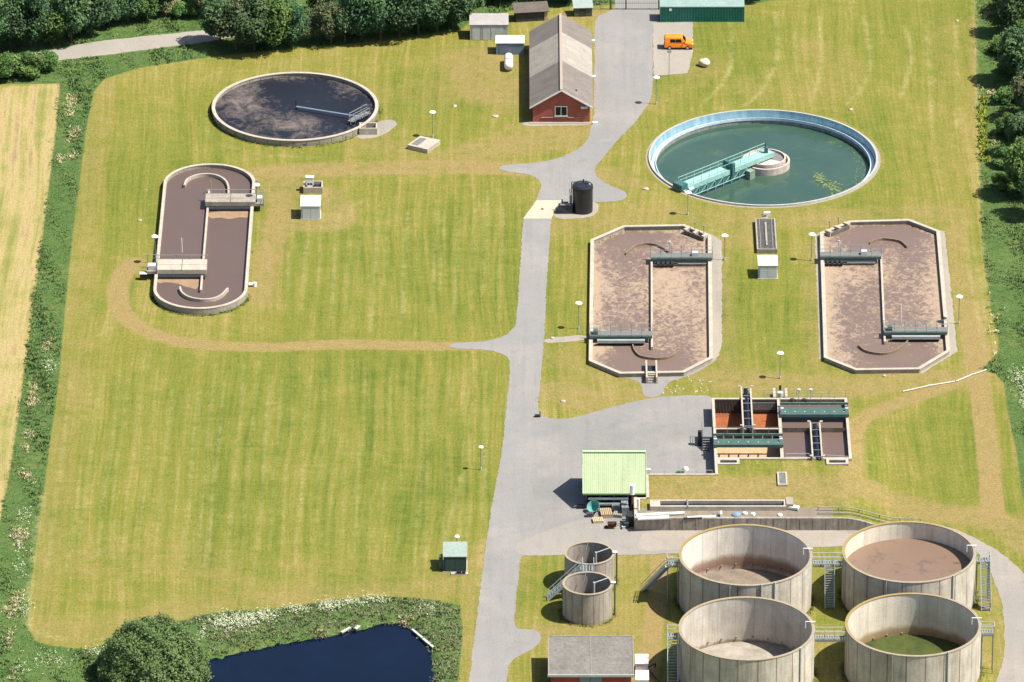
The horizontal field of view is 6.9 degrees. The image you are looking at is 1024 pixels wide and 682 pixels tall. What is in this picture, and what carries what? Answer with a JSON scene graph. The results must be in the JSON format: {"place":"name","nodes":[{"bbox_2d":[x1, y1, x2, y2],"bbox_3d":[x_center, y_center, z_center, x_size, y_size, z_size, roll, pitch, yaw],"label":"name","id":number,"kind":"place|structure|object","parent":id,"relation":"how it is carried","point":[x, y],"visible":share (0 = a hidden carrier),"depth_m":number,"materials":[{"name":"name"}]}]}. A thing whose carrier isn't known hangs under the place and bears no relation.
{"place":"outdoors","nodes":[
{"label":"outdoors","id":0,"kind":"place"},
{"bbox_2d":[161,623,435,681],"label":"pond water","id":1,"kind":"structure","parent":0,"point":[384,652],"depth_m":1050.60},
{"bbox_2d":[0,0,613,681],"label":"rough grass","id":2,"kind":"structure","parent":0,"point":[36,364],"depth_m":1151.41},
{"bbox_2d":[469,13,508,39],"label":"garage","id":3,"kind":"structure","parent":0,"point":[487,26],"depth_m":1217.61,"materials":[{"name":"concrete"}]},
{"bbox_2d":[0,0,1023,681],"bbox_3d":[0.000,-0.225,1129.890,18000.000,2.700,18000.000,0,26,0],"label":"ground","id":4,"kind":"structure","parent":0,"point":[320,416],"depth_m":1130.95,"materials":[{"name":"plant"}]},
{"bbox_2d":[0,51,28,77],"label":"bush","id":5,"kind":"object","parent":4,"relation":"on","point":[8,65],"visible":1,"depth_m":1204.24,"materials":[{"name":"green plant"}]},
{"bbox_2d":[0,0,32,48],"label":"tree","id":6,"kind":"object","parent":4,"relation":"on","point":[18,31],"visible":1,"depth_m":1211.59,"materials":[{"name":"green plant"}]},
{"bbox_2d":[15,51,48,78],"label":"bush","id":7,"kind":"object","parent":4,"relation":"on","point":[32,62],"visible":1,"depth_m":1204.83,"materials":[{"name":"green plant"}]},
{"bbox_2d":[10,0,54,47],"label":"tree","id":8,"kind":"object","parent":4,"relation":"on","point":[29,6],"visible":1,"depth_m":1211.76,"materials":[{"name":"green plant"}]},
{"bbox_2d":[41,50,58,70],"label":"bush","id":9,"kind":"object","parent":4,"relation":"on","point":[52,58],"visible":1,"depth_m":1207.28,"materials":[{"name":"green plant"}]},
{"bbox_2d":[29,0,71,45],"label":"tree","id":10,"kind":"object","parent":4,"relation":"on","point":[58,30],"visible":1,"depth_m":1213.43,"materials":[{"name":"green plant"}]},
{"bbox_2d":[50,0,91,43],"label":"tree","id":11,"kind":"object","parent":4,"relation":"on","point":[79,20],"visible":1,"depth_m":1213.32,"materials":[{"name":"green plant"}]},
{"bbox_2d":[71,0,116,35],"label":"tree","id":12,"kind":"object","parent":4,"relation":"on","point":[96,14],"visible":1,"depth_m":1216.70,"materials":[{"name":"green plant"}]},
{"bbox_2d":[101,0,124,26],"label":"tree","id":13,"kind":"object","parent":4,"relation":"on","point":[117,13],"visible":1,"depth_m":1219.74,"materials":[{"name":"green plant"}]},
{"bbox_2d":[118,0,143,23],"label":"tree","id":14,"kind":"object","parent":4,"relation":"on","point":[129,8],"visible":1,"depth_m":1221.19,"materials":[{"name":"green plant"}]},
{"bbox_2d":[135,0,159,20],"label":"tree","id":15,"kind":"object","parent":4,"relation":"on","point":[146,10],"visible":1,"depth_m":1222.16,"materials":[{"name":"green plant"}]},
{"bbox_2d":[95,612,213,681],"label":"willow shrub","id":16,"kind":"object","parent":4,"relation":"on","point":[180,643],"visible":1,"depth_m":1041.33,"materials":[{"name":"green plant"}]},
{"bbox_2d":[14,24,329,59],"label":"lane","id":17,"kind":"structure","parent":4,"relation":"on","point":[108,47],"depth_m":1216.64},
{"bbox_2d":[172,0,189,17],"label":"bush","id":18,"kind":"object","parent":4,"relation":"on","point":[179,8],"visible":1,"depth_m":1223.96,"materials":[{"name":"green plant"}]},
{"bbox_2d":[186,0,203,16],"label":"bush","id":19,"kind":"object","parent":4,"relation":"on","point":[191,6],"visible":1,"depth_m":1224.15,"materials":[{"name":"green plant"}]},
{"bbox_2d":[147,163,264,314],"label":"oxidation ditch","id":20,"kind":"object","parent":4,"relation":"on","point":[201,266],"visible":1,"depth_m":1157.27,"materials":[{"name":"concrete"}]},
{"bbox_2d":[198,0,238,43],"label":"tree","id":21,"kind":"object","parent":4,"relation":"on","point":[211,9],"visible":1,"depth_m":1213.31,"materials":[{"name":"green plant"}]},
{"bbox_2d":[213,0,253,49],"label":"tree","id":22,"kind":"object","parent":4,"relation":"on","point":[228,33],"visible":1,"depth_m":1211.69,"materials":[{"name":"green plant"}]},
{"bbox_2d":[227,0,273,50],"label":"tree","id":23,"kind":"object","parent":4,"relation":"on","point":[253,32],"visible":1,"depth_m":1210.63,"materials":[{"name":"green plant"}]},
{"bbox_2d":[82,594,463,681],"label":"bank vegetation","id":24,"kind":"object","parent":4,"relation":"on","point":[353,625],"visible":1,"depth_m":1058.12,"materials":[{"name":"green plant"}]},
{"bbox_2d":[250,0,295,49],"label":"tree","id":25,"kind":"object","parent":4,"relation":"on","point":[274,17],"visible":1,"depth_m":1211.36,"materials":[{"name":"green plant"}]},
{"bbox_2d":[275,0,310,46],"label":"tree","id":26,"kind":"object","parent":4,"relation":"on","point":[298,15],"visible":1,"depth_m":1212.99,"materials":[{"name":"green plant"}]},
{"bbox_2d":[212,72,378,146],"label":"settling tank","id":27,"kind":"object","parent":4,"relation":"on","point":[260,109],"visible":1,"depth_m":1195.85,"materials":[{"name":"liquid"}]},
{"bbox_2d":[297,8,322,42],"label":"tree","id":28,"kind":"object","parent":4,"relation":"on","point":[315,28],"visible":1,"depth_m":1215.83,"materials":[{"name":"green plant"}]},
{"bbox_2d":[300,195,320,219],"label":"control kiosk","id":29,"kind":"object","parent":4,"relation":"on","point":[310,205],"visible":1,"depth_m":1163.66,"materials":[{"name":"white paint"}]},
{"bbox_2d":[303,181,322,193],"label":"pump chamber","id":30,"kind":"object","parent":4,"relation":"on","point":[317,188],"visible":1,"depth_m":1171.35,"materials":[{"name":"concrete"}]},
{"bbox_2d":[313,0,345,43],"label":"tree","id":31,"kind":"object","parent":4,"relation":"on","point":[323,15],"visible":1,"depth_m":1213.90,"materials":[{"name":"green plant"}]},
{"bbox_2d":[330,0,359,41],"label":"tree","id":32,"kind":"object","parent":4,"relation":"on","point":[341,26],"visible":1,"depth_m":1214.39,"materials":[{"name":"green plant"}]},
{"bbox_2d":[340,0,386,39],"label":"tree","id":33,"kind":"object","parent":4,"relation":"on","point":[356,9],"visible":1,"depth_m":1213.90,"materials":[{"name":"green plant"}]},
{"bbox_2d":[359,122,376,134],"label":"outlet chamber","id":34,"kind":"object","parent":4,"relation":"on","point":[370,128],"visible":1,"depth_m":1188.77,"materials":[{"name":"concrete"}]},
{"bbox_2d":[356,120,396,138],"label":"chamber apron","id":35,"kind":"object","parent":4,"relation":"on","point":[384,126],"visible":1,"depth_m":1190.78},
{"bbox_2d":[361,0,406,39],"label":"tree","id":36,"kind":"object","parent":4,"relation":"on","point":[382,13],"visible":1,"depth_m":1214.36,"materials":[{"name":"green plant"}]},
{"bbox_2d":[384,0,420,37],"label":"tree","id":37,"kind":"object","parent":4,"relation":"on","point":[403,22],"visible":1,"depth_m":1214.62,"materials":[{"name":"green plant"}]},
{"bbox_2d":[403,0,440,34],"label":"tree","id":38,"kind":"object","parent":4,"relation":"on","point":[425,6],"visible":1,"depth_m":1215.91,"materials":[{"name":"green plant"}]},
{"bbox_2d":[407,136,439,153],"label":"valve chamber","id":39,"kind":"object","parent":4,"relation":"on","point":[423,144],"visible":1,"depth_m":1184.48,"materials":[{"name":"concrete"}]},
{"bbox_2d":[420,0,454,31],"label":"tree","id":40,"kind":"object","parent":4,"relation":"on","point":[441,15],"visible":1,"depth_m":1217.45,"materials":[{"name":"green plant"}]},
{"bbox_2d":[439,542,467,574],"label":"control kiosk","id":41,"kind":"object","parent":4,"relation":"on","point":[454,554],"visible":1,"depth_m":1070.23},
{"bbox_2d":[441,0,475,27],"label":"tree","id":42,"kind":"object","parent":4,"relation":"on","point":[461,8],"visible":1,"depth_m":1218.37,"materials":[{"name":"green plant"}]},
{"bbox_2d":[0,8,1004,679],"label":"wildflowers","id":43,"kind":"object","parent":4,"relation":"on","point":[34,402],"visible":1,"depth_m":1112.81,"materials":[{"name":"plant"}]},
{"bbox_2d":[496,35,524,54],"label":"tool store","id":44,"kind":"structure","parent":4,"relation":"on","point":[512,44],"depth_m":1213.18,"materials":[{"name":"blue paint"}]},
{"bbox_2d":[14,349,1023,678],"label":"wildflowers","id":45,"kind":"object","parent":4,"relation":"on","point":[328,605],"visible":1,"depth_m":1060.45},
{"bbox_2d":[512,1,548,21],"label":"open shelter","id":46,"kind":"object","parent":4,"relation":"on","point":[531,11],"visible":1,"depth_m":1223.79,"materials":[{"name":"brown wood"}]},
{"bbox_2d":[523,200,560,218],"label":"concrete pad","id":47,"kind":"object","parent":4,"relation":"on","point":[535,211],"visible":1,"depth_m":1166.52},
{"bbox_2d":[529,13,597,123],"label":"brick building","id":48,"kind":"structure","parent":4,"relation":"on","point":[560,72],"depth_m":1198.68,"materials":[{"name":"red brick"}]},
{"bbox_2d":[546,559,581,600],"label":"steel stair","id":49,"kind":"object","parent":4,"relation":"on","point":[554,592],"visible":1,"depth_m":1063.05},
{"bbox_2d":[554,202,598,218],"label":"tank pad","id":50,"kind":"object","parent":4,"relation":"on","point":[573,215],"visible":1,"depth_m":1165.08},
{"bbox_2d":[569,179,592,214],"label":"chemical tank","id":51,"kind":"object","parent":50,"relation":"on","point":[581,196],"visible":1,"depth_m":1164.66,"materials":[{"name":"black plastic"}]},
{"bbox_2d":[572,0,592,16],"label":"timber shed","id":52,"kind":"structure","parent":4,"relation":"on","point":[582,8],"depth_m":1225.28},
{"bbox_2d":[562,571,615,625],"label":"storage tank","id":53,"kind":"object","parent":4,"relation":"on","point":[587,598],"visible":1,"depth_m":1057.88,"materials":[{"name":"grey concrete"}]},
{"bbox_2d":[564,541,617,586],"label":"storage tank","id":54,"kind":"object","parent":4,"relation":"on","point":[602,554],"visible":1,"depth_m":1067.62,"materials":[{"name":"grey concrete"}]},
{"bbox_2d":[530,395,713,530],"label":"asphalt yard","id":55,"kind":"structure","parent":4,"relation":"on","point":[662,432],"depth_m":1102.79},
{"bbox_2d":[582,450,645,507],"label":"canopy building","id":56,"kind":"structure","parent":55,"relation":"on","point":[612,472],"depth_m":1086.11,"materials":[{"name":"green metal"}]},
{"bbox_2d":[698,425,712,449],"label":"steel platform","id":57,"kind":"structure","parent":55,"relation":"on","point":[705,432],"depth_m":1101.65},
{"bbox_2d":[635,654,648,669],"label":"metal cabinet","id":58,"kind":"object","parent":4,"relation":"on","point":[641,662],"visible":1,"depth_m":1045.32,"materials":[{"name":"metal"}]},
{"bbox_2d":[589,222,712,377],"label":"aeration ditch","id":59,"kind":"object","parent":4,"relation":"on","point":[651,293],"visible":1,"depth_m":1140.65,"materials":[{"name":"concrete"}]},
{"bbox_2d":[645,360,657,383],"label":"outlet weir chamber","id":60,"kind":"object","parent":4,"relation":"on","point":[651,377],"visible":1,"depth_m":1119.17,"materials":[{"name":"concrete"}]},
{"bbox_2d":[641,558,671,591],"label":"steel stair","id":61,"kind":"object","parent":4,"relation":"on","point":[655,578],"visible":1,"depth_m":1062.88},
{"bbox_2d":[625,358,716,396],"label":"ditch apron","id":62,"kind":"object","parent":4,"relation":"on","point":[651,389],"visible":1,"depth_m":1118.56,"materials":[{"name":"concrete"}]},
{"bbox_2d":[667,630,677,681],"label":"steel stair","id":63,"kind":"object","parent":4,"relation":"on","point":[672,656],"visible":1,"depth_m":1042.61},
{"bbox_2d":[652,22,692,75],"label":"parking bay","id":64,"kind":"object","parent":4,"relation":"on","point":[677,60],"visible":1,"depth_m":1214.11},
{"bbox_2d":[664,34,693,49],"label":"parked van","id":65,"kind":"object","parent":64,"relation":"on","point":[671,41],"visible":1,"depth_m":1214.65,"materials":[{"name":"orange paint"}]},
{"bbox_2d":[667,552,678,603],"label":"stair landing","id":66,"kind":"object","parent":4,"relation":"on","point":[673,565],"visible":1,"depth_m":1060.96,"materials":[{"name":"metal"}]},
{"bbox_2d":[660,0,744,21],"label":"shipping container","id":67,"kind":"object","parent":4,"relation":"on","point":[701,10],"visible":1,"depth_m":1223.39,"materials":[{"name":"green metal"}]},
{"bbox_2d":[711,235,722,359],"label":"gravel edge","id":68,"kind":"object","parent":4,"relation":"on","point":[717,283],"visible":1,"depth_m":1142.75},
{"bbox_2d":[650,497,792,510],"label":"concrete trough","id":69,"kind":"object","parent":4,"relation":"on","point":[716,505],"visible":1,"depth_m":1082.18,"materials":[{"name":"concrete"}]},
{"bbox_2d":[637,508,832,516],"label":"gravel strip","id":70,"kind":"object","parent":4,"relation":"on","point":[806,512],"visible":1,"depth_m":1081.51,"materials":[{"name":"gravel"}]},
{"bbox_2d":[679,524,812,612],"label":"storage tank","id":71,"kind":"object","parent":4,"relation":"on","point":[736,560],"visible":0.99,"depth_m":1067.14,"materials":[{"name":"concrete"}]},
{"bbox_2d":[812,552,842,566],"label":"tank walkway","id":72,"kind":"structure","parent":71,"relation":"attached to","point":[827,562],"depth_m":1060.64,"materials":[{"name":"metal"}]},
{"bbox_2d":[678,596,814,681],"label":"storage tank","id":73,"kind":"object","parent":4,"relation":"on","point":[744,639],"visible":1,"depth_m":1049.25,"materials":[{"name":"concrete"}]},
{"bbox_2d":[638,530,854,550],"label":"concrete strip","id":74,"kind":"object","parent":4,"relation":"on","point":[660,540],"visible":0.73,"depth_m":1078.74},
{"bbox_2d":[634,459,874,529],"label":"retaining wall","id":75,"kind":"structure","parent":4,"relation":"on","point":[791,523],"depth_m":1080.40,"materials":[{"name":"concrete"}]},
{"bbox_2d":[648,109,877,206],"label":"clarifier tank","id":76,"kind":"object","parent":4,"relation":"on","point":[802,147],"visible":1,"depth_m":1186.20,"materials":[{"name":"liquid"}]},
{"bbox_2d":[673,142,774,195],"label":"scraper bridge","id":77,"kind":"structure","parent":76,"relation":"on","point":[728,170],"depth_m":1177.09,"materials":[{"name":"teal paint"}]},
{"bbox_2d":[641,108,884,209],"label":"clarifier verge","id":78,"kind":"structure","parent":4,"relation":"on","point":[655,179],"depth_m":1180.02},
{"bbox_2d":[646,125,880,207],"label":"clarifier apron","id":79,"kind":"object","parent":4,"relation":"on","point":[860,186],"visible":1,"depth_m":1173.54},
{"bbox_2d":[755,218,776,253],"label":"grated channel","id":80,"kind":"object","parent":4,"relation":"on","point":[766,237],"visible":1,"depth_m":1158.35,"materials":[{"name":"concrete"}]},
{"bbox_2d":[757,255,777,279],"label":"control kiosk","id":81,"kind":"object","parent":4,"relation":"on","point":[767,267],"visible":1,"depth_m":1146.77,"materials":[{"name":"white paint"}]},
{"bbox_2d":[712,388,851,461],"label":"settlement block","id":82,"kind":"structure","parent":4,"relation":"on","point":[835,434],"depth_m":1103.45,"materials":[{"name":"concrete"}]},
{"bbox_2d":[738,385,755,432],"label":"screw conveyor","id":83,"kind":"object","parent":82,"relation":"attached to","point":[747,413],"visible":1,"depth_m":1107.66,"materials":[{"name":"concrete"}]},
{"bbox_2d":[713,427,782,447],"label":"travelling bridge","id":84,"kind":"structure","parent":82,"relation":"on","point":[748,443],"depth_m":1098.57,"materials":[{"name":"green metal"}]},
{"bbox_2d":[780,396,848,416],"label":"travelling bridge","id":85,"kind":"structure","parent":82,"relation":"on","point":[814,412],"depth_m":1106.44,"materials":[{"name":"green metal"}]},
{"bbox_2d":[807,420,824,460],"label":"screw conveyor","id":86,"kind":"object","parent":82,"relation":"attached to","point":[816,443],"visible":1,"depth_m":1099.40,"materials":[{"name":"metal"}]},
{"bbox_2d":[814,233,823,358],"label":"gravel edge","id":87,"kind":"object","parent":4,"relation":"on","point":[819,291],"visible":1,"depth_m":1142.47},
{"bbox_2d":[824,558,834,607],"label":"steel stair","id":88,"kind":"object","parent":4,"relation":"on","point":[829,585],"visible":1,"depth_m":1060.88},
{"bbox_2d":[819,217,949,373],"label":"aeration ditch","id":89,"kind":"object","parent":4,"relation":"on","point":[884,307],"visible":1,"depth_m":1141.70,"materials":[{"name":"concrete"}]},
{"bbox_2d":[841,521,976,611],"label":"storage tank","id":90,"kind":"object","parent":4,"relation":"on","point":[885,558],"visible":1,"depth_m":1063.43,"materials":[{"name":"concrete"}]},
{"bbox_2d":[844,593,981,681],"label":"storage tank","id":91,"kind":"object","parent":4,"relation":"on","point":[910,637],"visible":1,"depth_m":1049.59,"materials":[{"name":"concrete"}]},
{"bbox_2d":[814,627,845,641],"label":"tank walkway","id":92,"kind":"structure","parent":91,"relation":"attached to","point":[827,637],"depth_m":1043.31,"materials":[{"name":"metal"}]},
{"bbox_2d":[920,231,957,372],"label":"gravel edge","id":93,"kind":"object","parent":4,"relation":"on","point":[951,325],"visible":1,"depth_m":1140.67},
{"bbox_2d":[980,555,990,609],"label":"steel stair","id":94,"kind":"object","parent":4,"relation":"on","point":[989,565],"visible":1,"depth_m":1061.04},
{"bbox_2d":[980,621,994,673],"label":"stair landing","id":95,"kind":"object","parent":4,"relation":"on","point":[986,631],"visible":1,"depth_m":1044.67,"materials":[{"name":"metal"}]},
{"bbox_2d":[991,172,1011,189],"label":"bush","id":96,"kind":"object","parent":4,"relation":"on","point":[1001,179],"visible":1,"depth_m":1171.71,"materials":[{"name":"green plant"}]},
{"bbox_2d":[994,112,1011,132],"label":"bush","id":97,"kind":"object","parent":4,"relation":"on","point":[1001,123],"visible":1,"depth_m":1187.08,"materials":[{"name":"green plant"}]},
{"bbox_2d":[994,145,1012,168],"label":"bush","id":98,"kind":"object","parent":4,"relation":"on","point":[999,153],"visible":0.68,"depth_m":1178.12,"materials":[{"name":"green plant"}]},
{"bbox_2d":[993,86,1015,104],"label":"bush","id":99,"kind":"object","parent":4,"relation":"on","point":[1006,96],"visible":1,"depth_m":1197.11,"materials":[{"name":"green plant"}]},
{"bbox_2d":[996,0,1023,25],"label":"tree","id":100,"kind":"object","parent":4,"relation":"on","point":[1008,8],"visible":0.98,"depth_m":1216.48,"materials":[{"name":"green plant"}]},
{"bbox_2d":[997,25,1023,74],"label":"tree","id":101,"kind":"object","parent":4,"relation":"on","point":[1013,46],"visible":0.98,"depth_m":1200.73,"materials":[{"name":"green plant"}]},
{"bbox_2d":[1002,136,1023,197],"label":"tree","id":102,"kind":"object","parent":4,"relation":"on","point":[1013,167],"visible":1,"depth_m":1167.09,"materials":[{"name":"green plant"}]},
{"bbox_2d":[1004,111,1023,147],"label":"tree","id":103,"kind":"object","parent":4,"relation":"on","point":[1015,126],"visible":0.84,"depth_m":1179.88,"materials":[{"name":"green plant"}]},
{"bbox_2d":[1009,69,1023,111],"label":"tree","id":104,"kind":"object","parent":4,"relation":"on","point":[1018,85],"visible":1,"depth_m":1190.39,"materials":[{"name":"green plant"}]},
{"bbox_2d":[449,0,658,681],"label":"road","id":105,"kind":"structure","parent":0,"point":[623,72],"depth_m":1132.28,"materials":[{"name":"asphalt"}]},
{"bbox_2d":[544,335,588,342],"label":"slab path","id":106,"kind":"structure","parent":0,"point":[568,338],"depth_m":1130.38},
{"bbox_2d":[149,104,984,681],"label":"edge grass","id":107,"kind":"structure","parent":0,"point":[977,598],"depth_m":1065.02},
{"bbox_2d":[548,635,634,681],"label":"pump house","id":108,"kind":"structure","parent":0,"point":[590,658],"depth_m":1043.22,"materials":[{"name":"concrete"}]},
{"bbox_2d":[514,517,1023,681],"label":"service road","id":109,"kind":"structure","parent":0,"point":[1007,575],"depth_m":1075.05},
{"bbox_2d":[973,0,1023,489],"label":"rough grass","id":110,"kind":"structure","parent":0,"point":[982,138],"depth_m":1166.99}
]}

